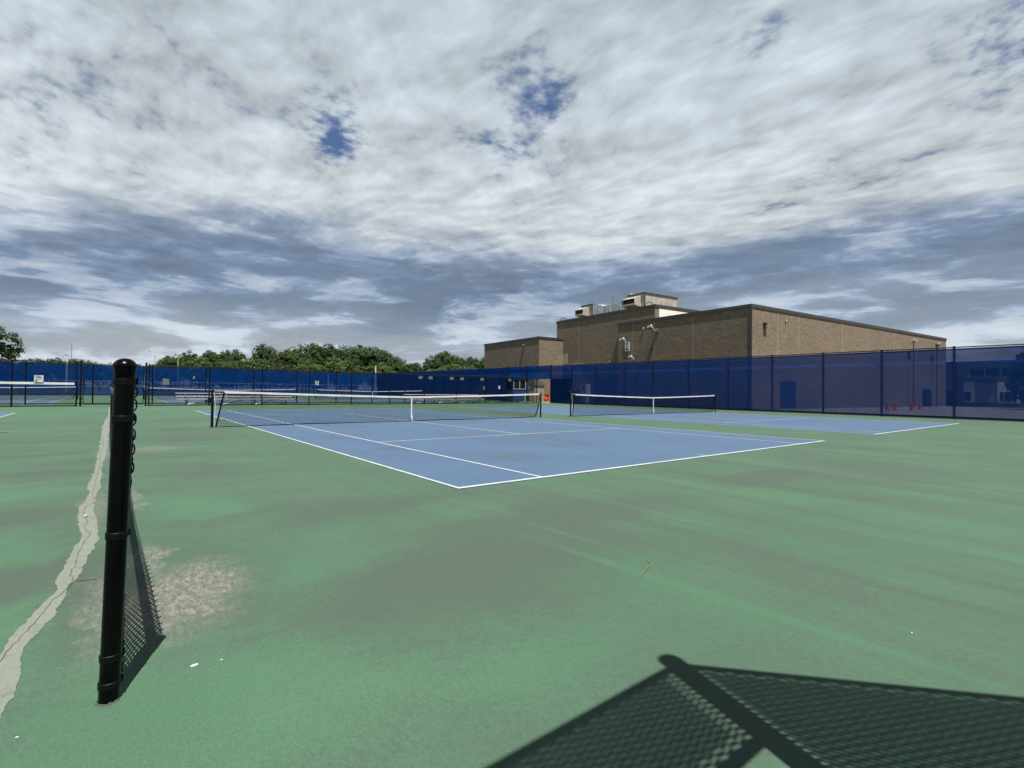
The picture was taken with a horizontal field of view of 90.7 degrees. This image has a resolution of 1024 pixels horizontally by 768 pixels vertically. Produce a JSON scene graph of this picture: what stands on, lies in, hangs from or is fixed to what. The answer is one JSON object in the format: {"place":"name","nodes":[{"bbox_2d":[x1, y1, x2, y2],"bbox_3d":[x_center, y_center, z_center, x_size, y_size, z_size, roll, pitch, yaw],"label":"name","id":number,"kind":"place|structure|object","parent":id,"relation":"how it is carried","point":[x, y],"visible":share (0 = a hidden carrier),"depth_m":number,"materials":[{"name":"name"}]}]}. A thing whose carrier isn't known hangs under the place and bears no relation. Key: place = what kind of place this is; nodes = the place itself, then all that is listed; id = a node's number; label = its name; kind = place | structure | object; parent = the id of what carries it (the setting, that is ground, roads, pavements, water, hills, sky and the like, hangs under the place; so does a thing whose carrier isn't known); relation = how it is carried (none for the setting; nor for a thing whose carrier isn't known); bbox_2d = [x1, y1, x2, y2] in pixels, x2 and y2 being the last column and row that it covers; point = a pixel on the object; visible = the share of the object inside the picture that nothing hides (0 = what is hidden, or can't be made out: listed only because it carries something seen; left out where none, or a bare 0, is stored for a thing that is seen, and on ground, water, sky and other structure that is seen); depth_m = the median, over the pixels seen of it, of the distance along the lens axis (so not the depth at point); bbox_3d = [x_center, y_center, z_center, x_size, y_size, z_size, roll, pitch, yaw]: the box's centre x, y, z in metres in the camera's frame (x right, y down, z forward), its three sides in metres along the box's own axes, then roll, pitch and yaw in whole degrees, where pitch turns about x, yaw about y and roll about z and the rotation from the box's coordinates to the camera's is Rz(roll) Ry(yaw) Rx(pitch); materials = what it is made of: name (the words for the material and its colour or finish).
{"place":"outdoors","nodes":[
{"label":"outdoors","id":0,"kind":"place"},
{"bbox_2d":[0,395,1023,767],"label":"court surround","id":1,"kind":"object","parent":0,"point":[842,601],"depth_m":2.78,"materials":[{"name":"green concrete"}]},
{"bbox_2d":[0,413,14,417],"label":"court surface","id":2,"kind":"object","parent":1,"relation":"on","point":[3,414],"depth_m":19.66,"materials":[{"name":"blue plastic"}]},
{"bbox_2d":[0,397,68,402],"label":"court surface","id":3,"kind":"object","parent":1,"relation":"on","point":[18,401],"depth_m":37.95,"materials":[{"name":"blue plastic"}]},
{"bbox_2d":[0,359,77,406],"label":"chain link fence","id":4,"kind":"object","parent":1,"relation":"on","point":[56,383],"visible":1,"depth_m":26.90,"materials":[{"name":"black metal"}]},
{"bbox_2d":[34,375,42,381],"bbox_3d":[-25.157,-0.287,26.875,0.360,0.360,0.016,1,-1,-38],"label":"sign","id":5,"kind":"object","parent":4,"relation":"attached to","point":[38,378],"visible":1,"depth_m":26.86,"materials":[{"name":"grey"}]},
{"bbox_2d":[0,386,78,399],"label":"tennis net","id":6,"kind":"object","parent":1,"relation":"on","point":[42,391],"visible":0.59,"depth_m":40.53,"materials":[{"name":"black"}]},
{"bbox_2d":[0,407,109,717],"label":"crack filler","id":7,"kind":"object","parent":1,"relation":"on","point":[10,668],"visible":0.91,"depth_m":2.92,"materials":[{"name":"beige concrete"}]},
{"bbox_2d":[0,440,103,660],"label":"crack","id":8,"kind":"object","parent":7,"relation":"on","point":[70,573],"visible":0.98,"depth_m":2.94,"materials":[{"name":"grey concrete"}]},
{"bbox_2d":[79,360,81,406],"bbox_3d":[-23.886,-0.008,28.000,0.115,2.615,0.115,1,-1,-38],"label":"gate post","id":9,"kind":"object","parent":1,"relation":"on","point":[80,393],"visible":0.93,"depth_m":27.96,"materials":[{"name":"black metal"}]},
{"bbox_2d":[81,364,144,404],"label":"gate","id":10,"kind":"structure","parent":9,"relation":"attached to","point":[83,368],"depth_m":28.51,"materials":[{"name":"black"}]},
{"bbox_2d":[94,358,137,706],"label":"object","id":11,"kind":"object","parent":1,"relation":"on","point":[123,416],"visible":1,"depth_m":1.88,"materials":[{"name":"black metal"}]},
{"bbox_2d":[144,363,147,405],"bbox_3d":[-21.592,0.046,29.822,0.115,2.615,0.115,1,-1,-38],"label":"gate post","id":12,"kind":"object","parent":1,"relation":"on","point":[145,402],"visible":0.96,"depth_m":29.80,"materials":[{"name":"black metal"}]},
{"bbox_2d":[148,364,209,405],"bbox_3d":[-20.283,0.107,30.856,3.146,2.555,0.092,1,-1,-38],"label":"chain link fence","id":13,"kind":"object","parent":1,"relation":"on","point":[149,380],"visible":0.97,"depth_m":30.67,"materials":[{"name":"black metal"}]},
{"bbox_2d":[0,362,376,395],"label":"tall fence","id":14,"kind":"object","parent":1,"relation":"on","point":[301,385],"visible":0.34,"depth_m":66.00,"materials":[{"name":"blue metal"}]},
{"bbox_2d":[142,387,295,399],"bbox_3d":[-27.448,0.938,48.480,13.015,1.109,0.162,1,-1,-38],"label":"tennis net","id":15,"kind":"object","parent":1,"relation":"on","point":[160,395],"visible":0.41,"depth_m":47.20,"materials":[{"name":"black"}]},
{"bbox_2d":[151,397,312,402],"bbox_3d":[-27.425,1.480,48.535,10.970,0.001,23.770,1,-1,-38],"label":"court surface","id":16,"kind":"object","parent":1,"relation":"on","point":[165,399],"depth_m":44.94,"materials":[{"name":"blue plastic"}]},
{"bbox_2d":[176,393,292,404],"bbox_3d":[-18.739,1.017,34.499,7.000,0.772,1.520,1,-1,-38],"label":"net","id":17,"kind":"object","parent":1,"relation":"on","point":[187,399],"visible":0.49,"depth_m":34.07,"materials":[{"name":"metal"}]},
{"bbox_2d":[0,361,519,404],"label":"chain link fence","id":18,"kind":"object","parent":1,"relation":"on","point":[205,382],"visible":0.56,"depth_m":35.79,"materials":[{"name":"black metal"}]},
{"bbox_2d":[315,389,422,398],"bbox_3d":[-15.946,1.208,57.614,13.015,1.109,0.162,1,-1,-38],"label":"tennis net","id":19,"kind":"object","parent":1,"relation":"on","point":[391,393],"visible":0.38,"depth_m":58.43,"materials":[{"name":"black"}]},
{"bbox_2d":[208,366,537,405],"bbox_3d":[-8.315,0.388,40.360,27.516,2.555,0.092,1,-1,-38],"label":"chain link fence","id":20,"kind":"object","parent":1,"relation":"on","point":[314,390],"visible":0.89,"depth_m":37.37,"materials":[{"name":"black metal"}]},
{"bbox_2d":[206,390,541,426],"bbox_3d":[-3.752,0.833,18.645,13.015,1.109,0.162,1,-1,-38],"label":"tennis net","id":21,"kind":"object","parent":1,"relation":"on","point":[418,400],"visible":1,"depth_m":17.44,"materials":[{"name":"black netting"},{"name":"white vinyl band"},{"name":"black metal posts"}]},
{"bbox_2d":[295,397,458,401],"bbox_3d":[-15.923,1.750,57.669,10.970,0.001,23.770,1,-1,-38],"label":"court surface","id":22,"kind":"object","parent":1,"relation":"on","point":[359,400],"visible":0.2,"depth_m":55.27,"materials":[{"name":"blue plastic"}]},
{"bbox_2d":[377,367,505,400],"bbox_3d":[-11.272,0.097,68.795,0.106,3.835,34.403,1,-1,-38],"label":"tall fence","id":23,"kind":"object","parent":1,"relation":"on","point":[499,372],"visible":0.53,"depth_m":64.55,"materials":[{"name":"blue metal"}]},
{"bbox_2d":[403,394,482,402],"bbox_3d":[-5.859,1.320,44.727,7.600,0.772,1.520,1,-1,-38],"label":"bleacher","id":24,"kind":"object","parent":1,"relation":"on","point":[443,397],"visible":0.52,"depth_m":44.51,"materials":[{"name":"metal"}]},
{"bbox_2d":[197,408,821,488],"bbox_3d":[-3.729,1.375,18.701,10.970,0.001,23.770,1,-1,-38],"label":"court surface","id":25,"kind":"object","parent":1,"relation":"on","point":[540,451],"visible":1,"depth_m":11.57,"materials":[{"name":"blue paint"}]},
{"bbox_2d":[198,408,821,488],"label":"court lines","id":26,"kind":"object","parent":25,"relation":"on","point":[504,468],"visible":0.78,"depth_m":9.00,"materials":[{"name":"paint"}]},
{"bbox_2d":[506,364,551,402],"bbox_3d":[1.630,0.020,52.544,0.126,3.875,7.220,1,-1,-38],"label":"overhead fence","id":27,"kind":"object","parent":1,"relation":"on","point":[537,372],"visible":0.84,"depth_m":52.33,"materials":[{"name":"blue fabric"}]},
{"bbox_2d":[549,378,570,402],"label":"gate","id":28,"kind":"structure","parent":27,"relation":"attached to","point":[560,389],"depth_m":48.47,"materials":[{"name":"blue fabric"}]},
{"bbox_2d":[568,393,715,415],"bbox_3d":[7.750,1.103,27.779,13.015,1.109,0.162,1,-1,-38],"label":"tennis net","id":29,"kind":"object","parent":1,"relation":"on","point":[636,399],"visible":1,"depth_m":27.07,"materials":[{"name":"black fabric"}]},
{"bbox_2d":[465,406,956,434],"bbox_3d":[7.772,1.645,27.835,10.970,0.001,23.770,1,-1,-38],"label":"court surface","id":30,"kind":"object","parent":1,"relation":"on","point":[860,426],"visible":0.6,"depth_m":22.67,"materials":[{"name":"blue paint"}]},
{"bbox_2d":[460,406,959,433],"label":"court lines","id":31,"kind":"object","parent":30,"relation":"on","point":[780,419],"visible":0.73,"depth_m":20.97,"materials":[{"name":"paint"}]},
{"bbox_2d":[551,344,1023,421],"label":"tall fence","id":32,"kind":"object","parent":1,"relation":"on","point":[979,383],"visible":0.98,"depth_m":30.18,"materials":[{"name":"blue fabric"}]},
{"bbox_2d":[0,0,1023,367],"label":"sky","id":33,"kind":"structure","parent":0,"point":[418,180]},
{"bbox_2d":[528,379,545,401],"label":"garden shed","id":34,"kind":"structure","parent":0,"point":[540,386],"depth_m":55.57,"materials":[{"name":"beige"}]},
{"bbox_2d":[141,395,1021,421],"bbox_3d":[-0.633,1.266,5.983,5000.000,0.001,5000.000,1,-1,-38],"label":"ground","id":35,"kind":"structure","parent":0,"point":[763,411],"depth_m":32.09,"materials":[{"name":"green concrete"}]},
{"bbox_2d":[0,326,25,360],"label":"tree","id":36,"kind":"object","parent":35,"relation":"on","point":[10,353],"visible":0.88,"depth_m":59.13,"materials":[{"name":"green plant"}]},
{"bbox_2d":[37,354,74,363],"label":"tree","id":37,"kind":"object","parent":35,"relation":"on","point":[57,358],"visible":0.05,"depth_m":145.20,"materials":[{"name":"green plant"}]},
{"bbox_2d":[79,359,101,363],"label":"tree","id":38,"kind":"object","parent":35,"relation":"on","point":[89,362],"visible":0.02,"depth_m":148.95,"materials":[{"name":"green plant"}]},
{"bbox_2d":[156,355,183,367],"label":"tree","id":39,"kind":"object","parent":35,"relation":"on","point":[167,360],"visible":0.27,"depth_m":161.06,"materials":[{"name":"green plant"}]},
{"bbox_2d":[174,350,197,364],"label":"tree","id":40,"kind":"object","parent":35,"relation":"on","point":[185,358],"visible":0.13,"depth_m":165.92,"materials":[{"name":"green plant"}]},
{"bbox_2d":[181,357,212,368],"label":"tree","id":41,"kind":"object","parent":35,"relation":"on","point":[199,363],"visible":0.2,"depth_m":148.83,"materials":[{"name":"green plant"}]},
{"bbox_2d":[196,350,221,364],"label":"tree","id":42,"kind":"object","parent":35,"relation":"on","point":[213,357],"visible":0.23,"depth_m":164.86,"materials":[{"name":"green plant"}]},
{"bbox_2d":[210,359,237,369],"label":"tree","id":43,"kind":"object","parent":35,"relation":"on","point":[219,363],"visible":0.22,"depth_m":151.18,"materials":[{"name":"green plant"}]},
{"bbox_2d":[219,348,246,364],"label":"tree","id":44,"kind":"object","parent":35,"relation":"on","point":[228,356],"visible":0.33,"depth_m":172.66,"materials":[{"name":"green plant"}]},
{"bbox_2d":[229,359,246,368],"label":"tree","id":45,"kind":"object","parent":35,"relation":"on","point":[239,365],"visible":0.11,"depth_m":159.78,"materials":[{"name":"green plant"}]},
{"bbox_2d":[243,355,274,370],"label":"tree","id":46,"kind":"object","parent":35,"relation":"on","point":[254,364],"visible":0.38,"depth_m":157.93,"materials":[{"name":"green plant"}]},
{"bbox_2d":[248,343,284,365],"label":"tree","id":47,"kind":"object","parent":35,"relation":"on","point":[265,351],"visible":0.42,"depth_m":178.13,"materials":[{"name":"green plant"}]},
{"bbox_2d":[259,362,280,369],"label":"tree","id":48,"kind":"object","parent":35,"relation":"on","point":[276,366],"visible":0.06,"depth_m":166.68,"materials":[{"name":"green plant"}]},
{"bbox_2d":[275,363,294,370],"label":"tree","id":49,"kind":"object","parent":35,"relation":"on","point":[285,366],"visible":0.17,"depth_m":167.75,"materials":[{"name":"green plant"}]},
{"bbox_2d":[276,348,302,370],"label":"tree","id":50,"kind":"object","parent":35,"relation":"on","point":[286,355],"visible":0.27,"depth_m":179.62,"materials":[{"name":"green plant"}]},
{"bbox_2d":[281,344,323,370],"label":"tree","id":51,"kind":"object","parent":35,"relation":"on","point":[301,356],"visible":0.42,"depth_m":182.03,"materials":[{"name":"green plant"}]},
{"bbox_2d":[291,359,321,371],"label":"tree","id":52,"kind":"object","parent":35,"relation":"on","point":[310,366],"visible":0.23,"depth_m":168.26,"materials":[{"name":"green plant"}]},
{"bbox_2d":[305,343,328,368],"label":"tree","id":53,"kind":"object","parent":35,"relation":"on","point":[316,349],"visible":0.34,"depth_m":188.95,"materials":[{"name":"green plant"}]},
{"bbox_2d":[316,342,342,364],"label":"tree","id":54,"kind":"object","parent":35,"relation":"on","point":[329,351],"visible":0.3,"depth_m":194.06,"materials":[{"name":"green plant"}]},
{"bbox_2d":[321,357,360,373],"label":"tree","id":55,"kind":"object","parent":35,"relation":"on","point":[334,366],"visible":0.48,"depth_m":172.28,"materials":[{"name":"green plant"}]},
{"bbox_2d":[333,344,362,369],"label":"tree","id":56,"kind":"object","parent":35,"relation":"on","point":[345,356],"visible":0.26,"depth_m":195.99,"materials":[{"name":"green plant"}]},
{"bbox_2d":[342,345,368,372],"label":"tree","id":57,"kind":"object","parent":35,"relation":"on","point":[358,351],"visible":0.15,"depth_m":201.23,"materials":[{"name":"green plant"}]},
{"bbox_2d":[359,346,392,371],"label":"tree","id":58,"kind":"object","parent":35,"relation":"on","point":[377,355],"visible":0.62,"depth_m":198.96,"materials":[{"name":"green plant"}]},
{"bbox_2d":[364,361,394,373],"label":"tree","id":59,"kind":"object","parent":35,"relation":"on","point":[384,368],"visible":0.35,"depth_m":182.13,"materials":[{"name":"green plant"}]},
{"bbox_2d":[387,354,406,365],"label":"tree","id":60,"kind":"object","parent":35,"relation":"on","point":[397,359],"visible":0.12,"depth_m":207.97,"materials":[{"name":"green plant"}]},
{"bbox_2d":[391,361,417,372],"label":"tree","id":61,"kind":"object","parent":35,"relation":"on","point":[404,368],"visible":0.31,"depth_m":190.91,"materials":[{"name":"green plant"}]},
{"bbox_2d":[411,362,422,370],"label":"tree","id":62,"kind":"object","parent":35,"relation":"on","point":[418,367],"visible":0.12,"depth_m":196.94,"materials":[{"name":"green plant"}]},
{"bbox_2d":[422,355,444,371],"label":"tree","id":63,"kind":"object","parent":35,"relation":"on","point":[434,363],"visible":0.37,"depth_m":215.83,"materials":[{"name":"green plant"}]},
{"bbox_2d":[432,351,457,368],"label":"tree","id":64,"kind":"object","parent":35,"relation":"on","point":[446,359],"visible":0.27,"depth_m":219.53,"materials":[{"name":"green plant"}]},
{"bbox_2d":[437,364,459,370],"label":"tree","id":65,"kind":"object","parent":35,"relation":"on","point":[448,367],"visible":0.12,"depth_m":203.28,"materials":[{"name":"green plant"}]},
{"bbox_2d":[451,362,465,369],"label":"tree","id":66,"kind":"object","parent":35,"relation":"on","point":[460,367],"visible":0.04,"depth_m":210.21,"materials":[{"name":"green plant"}]},
{"bbox_2d":[450,355,467,368],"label":"tree","id":67,"kind":"object","parent":35,"relation":"on","point":[461,361],"visible":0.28,"depth_m":224.20,"materials":[{"name":"green plant"}]},
{"bbox_2d":[462,364,475,369],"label":"tree","id":68,"kind":"object","parent":35,"relation":"on","point":[469,367],"visible":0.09,"depth_m":213.71,"materials":[{"name":"green plant"}]},
{"bbox_2d":[466,356,483,368],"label":"tree","id":69,"kind":"object","parent":35,"relation":"on","point":[476,364],"visible":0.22,"depth_m":234.72,"materials":[{"name":"green plant"}]},
{"bbox_2d":[484,304,946,401],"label":"brick building","id":70,"kind":"structure","parent":35,"relation":"on","point":[740,331],"depth_m":47.53,"materials":[{"name":"beige brick"}]},
{"bbox_2d":[575,304,591,316],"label":"roof unit","id":71,"kind":"structure","parent":70,"relation":"on","point":[584,310],"depth_m":58.32,"materials":[{"name":"beige metal"}]},
{"bbox_2d":[593,293,632,314],"bbox_3d":[11.271,-8.331,55.909,1.100,2.450,5.800,1,-1,-33],"label":"roof duct","id":72,"kind":"object","parent":70,"relation":"on","point":[608,308],"visible":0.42,"depth_m":56.27,"materials":[{"name":"silver metal"}]},
{"bbox_2d":[625,342,629,350],"bbox_3d":[11.370,-3.686,49.883,0.066,0.880,0.600,1,-1,-33],"label":"notice board","id":73,"kind":"object","parent":70,"relation":"attached to","point":[627,346],"visible":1,"depth_m":49.81,"materials":[{"name":"grey"}]},
{"bbox_2d":[621,292,677,308],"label":"roof unit","id":74,"kind":"structure","parent":70,"relation":"on","point":[637,300],"depth_m":52.22,"materials":[{"name":"beige metal"}]},
{"bbox_2d":[763,322,769,327],"bbox_3d":[20.053,-4.653,39.789,0.425,0.400,0.362,1,-1,-33],"label":"wall lamp","id":75,"kind":"object","parent":70,"relation":"attached to","point":[765,325],"visible":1,"depth_m":39.73,"materials":[{"name":"grey metal"}]},
{"label":"path","id":76,"kind":"structure","parent":0,"visible":0},
{"bbox_2d":[500,379,528,401],"bbox_3d":[0.573,0.649,57.354,3.350,2.620,2.850,1,-1,-38],"label":"blue booth","id":77,"kind":"object","parent":76,"relation":"on","point":[518,384],"visible":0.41,"depth_m":56.06,"materials":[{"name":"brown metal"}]},
{"bbox_2d":[513,379,525,388],"bbox_3d":[0.850,0.025,56.035,1.740,1.120,0.058,1,-1,-38],"label":"window","id":78,"kind":"structure","parent":77,"relation":"in","point":[518,384],"depth_m":56.00,"materials":[{"name":"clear glass"}]},
{"bbox_2d":[544,388,549,400],"bbox_3d":[4.372,1.229,57.094,2.622,1.550,0.298,1,-1,-38],"label":"safety netting","id":79,"kind":"object","parent":76,"relation":"on","point":[546,397],"visible":0.48,"depth_m":56.74,"materials":[{"name":"orange"}]}
]}

